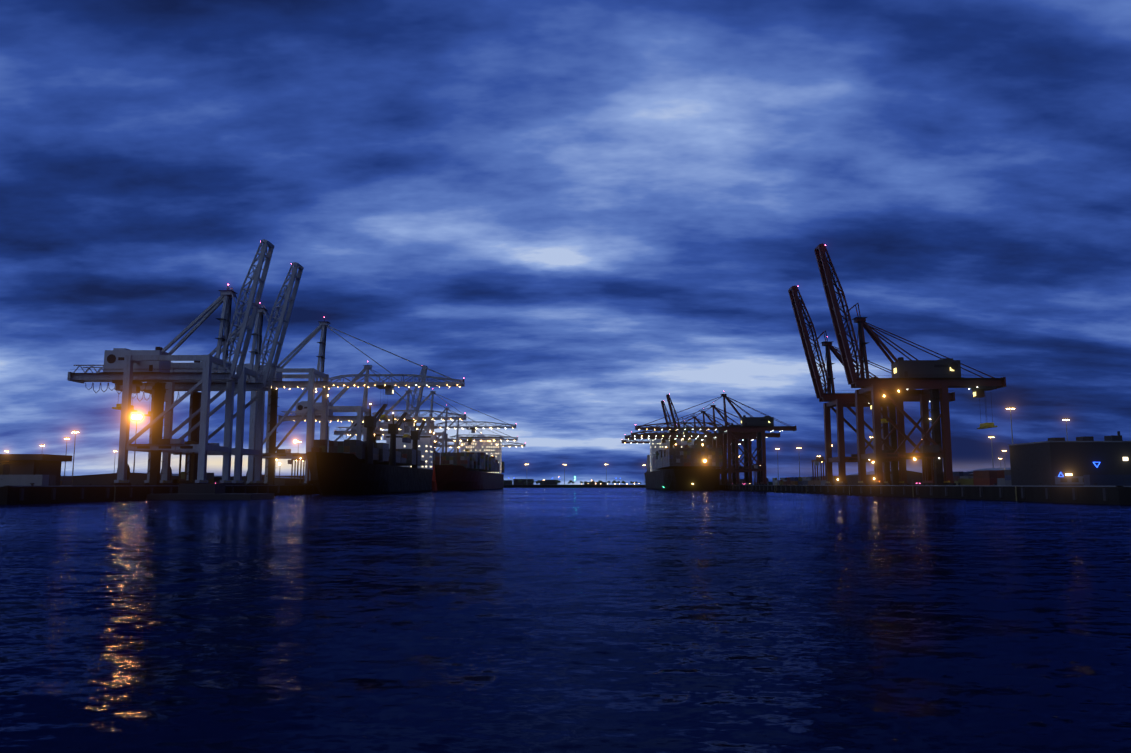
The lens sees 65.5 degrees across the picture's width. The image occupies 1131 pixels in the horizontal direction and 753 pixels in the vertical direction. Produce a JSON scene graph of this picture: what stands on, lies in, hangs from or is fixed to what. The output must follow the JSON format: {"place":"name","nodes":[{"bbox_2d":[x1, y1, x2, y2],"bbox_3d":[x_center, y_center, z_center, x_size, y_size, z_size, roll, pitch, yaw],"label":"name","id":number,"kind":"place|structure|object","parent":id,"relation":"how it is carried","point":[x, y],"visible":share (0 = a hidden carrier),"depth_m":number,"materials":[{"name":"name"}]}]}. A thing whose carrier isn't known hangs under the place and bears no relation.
{"place":"outdoors","nodes":[
{"label":"outdoors","id":0,"kind":"place"},
{"bbox_2d":[0,485,1130,752],"bbox_3d":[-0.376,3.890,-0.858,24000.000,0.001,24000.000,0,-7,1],"label":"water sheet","id":1,"kind":"object","parent":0,"point":[588,621],"depth_m":25.11,"materials":[{"name":"blue liquid"}]},
{"bbox_2d":[306,404,435,494],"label":"feeder ship","id":2,"kind":"object","parent":1,"relation":"on","point":[394,463],"visible":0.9,"depth_m":373.29,"materials":[{"name":"metal"}]},
{"bbox_2d":[432,428,503,490],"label":"container ship","id":3,"kind":"object","parent":1,"relation":"on","point":[479,465],"visible":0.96,"depth_m":631.28,"materials":[{"name":"metal"}]},
{"bbox_2d":[644,431,722,489],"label":"container ship","id":4,"kind":"object","parent":1,"relation":"on","point":[677,464],"visible":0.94,"depth_m":622.02,"materials":[{"name":"metal"}]},
{"bbox_2d":[0,485,1130,504],"bbox_3d":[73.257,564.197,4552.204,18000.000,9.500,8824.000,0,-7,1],"label":"quay","id":5,"kind":"structure","parent":0,"point":[1085,495],"depth_m":222.45,"materials":[{"name":"concrete"}]},
{"bbox_2d":[67,239,274,485],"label":"crane","id":6,"kind":"object","parent":5,"relation":"on","point":[130,371],"visible":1,"depth_m":285.14,"materials":[{"name":"metal"}]},
{"bbox_2d":[115,262,303,484],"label":"crane","id":7,"kind":"object","parent":5,"relation":"on","point":[241,388],"visible":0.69,"depth_m":315.46,"materials":[{"name":"metal"}]},
{"bbox_2d":[211,317,464,484],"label":"crane","id":8,"kind":"object","parent":5,"relation":"on","point":[273,451],"visible":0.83,"depth_m":393.82,"materials":[{"name":"metal"}]},
{"bbox_2d":[278,365,465,442],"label":"crane","id":9,"kind":"object","parent":5,"relation":"on","point":[301,409],"visible":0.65,"depth_m":475.64,"materials":[{"name":"metal"}]},
{"bbox_2d":[334,365,427,442],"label":"crane","id":10,"kind":"object","parent":5,"relation":"on","point":[377,433],"visible":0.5,"depth_m":592.93,"materials":[{"name":"metal"}]},
{"bbox_2d":[380,391,515,452],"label":"crane","id":11,"kind":"object","parent":5,"relation":"on","point":[429,426],"visible":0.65,"depth_m":689.01,"materials":[{"name":"metal"}]},
{"bbox_2d":[405,408,517,453],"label":"crane","id":12,"kind":"object","parent":5,"relation":"on","point":[445,438],"visible":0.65,"depth_m":762.79,"materials":[{"name":"metal"}]},
{"bbox_2d":[434,416,524,452],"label":"crane","id":13,"kind":"object","parent":5,"relation":"on","point":[455,445],"visible":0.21,"depth_m":837.19,"materials":[{"name":"metal"}]},
{"bbox_2d":[4,406,1069,484],"bbox_3d":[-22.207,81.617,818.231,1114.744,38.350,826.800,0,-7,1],"label":"street lights","id":14,"kind":"object","parent":5,"relation":"on","point":[135,417],"visible":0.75,"depth_m":595.68},
{"bbox_2d":[0,431,1130,500],"bbox_3d":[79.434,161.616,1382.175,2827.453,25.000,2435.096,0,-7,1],"label":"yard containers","id":15,"kind":"object","parent":5,"relation":"on","point":[1086,461],"visible":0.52,"depth_m":334.50,"materials":[{"name":"metal"}]},
{"bbox_2d":[504,480,645,484],"bbox_3d":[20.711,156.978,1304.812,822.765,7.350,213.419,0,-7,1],"label":"shore trees","id":16,"kind":"object","parent":5,"relation":"on","point":[569,482],"visible":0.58,"depth_m":1274.84,"materials":[{"name":"green plant"}]},
{"bbox_2d":[661,400,679,431],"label":"crane","id":17,"kind":"object","parent":5,"relation":"on","point":[664,410],"visible":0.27,"depth_m":973.01,"materials":[{"name":"metal"}]},
{"bbox_2d":[621,416,751,484],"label":"crane","id":18,"kind":"object","parent":5,"relation":"on","point":[698,442],"visible":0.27,"depth_m":815.82,"materials":[{"name":"metal"}]},
{"bbox_2d":[666,394,712,468],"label":"crane","id":19,"kind":"object","parent":5,"relation":"on","point":[669,400],"visible":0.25,"depth_m":903.29,"materials":[{"name":"metal"}]},
{"bbox_2d":[625,411,761,484],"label":"crane","id":20,"kind":"object","parent":5,"relation":"on","point":[735,475],"visible":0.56,"depth_m":755.96,"materials":[{"name":"metal"}]},
{"bbox_2d":[631,405,779,484],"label":"crane","id":21,"kind":"object","parent":5,"relation":"on","point":[746,438],"visible":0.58,"depth_m":699.25,"materials":[{"name":"metal"}]},
{"bbox_2d":[635,394,796,484],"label":"crane","id":22,"kind":"object","parent":5,"relation":"on","point":[757,426],"visible":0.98,"depth_m":646.80,"materials":[{"name":"metal"}]},
{"bbox_2d":[788,285,954,484],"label":"crane","id":23,"kind":"object","parent":5,"relation":"on","point":[891,433],"visible":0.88,"depth_m":376.45,"materials":[{"name":"metal"}]},
{"bbox_2d":[814,243,1005,484],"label":"crane","id":24,"kind":"object","parent":5,"relation":"on","point":[933,378],"visible":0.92,"depth_m":329.73,"materials":[{"name":"metal"}]},
{"bbox_2d":[0,0,1130,484],"label":"sky","id":25,"kind":"structure","parent":0,"point":[583,215],"materials":[{"name":"blue"}]}
]}

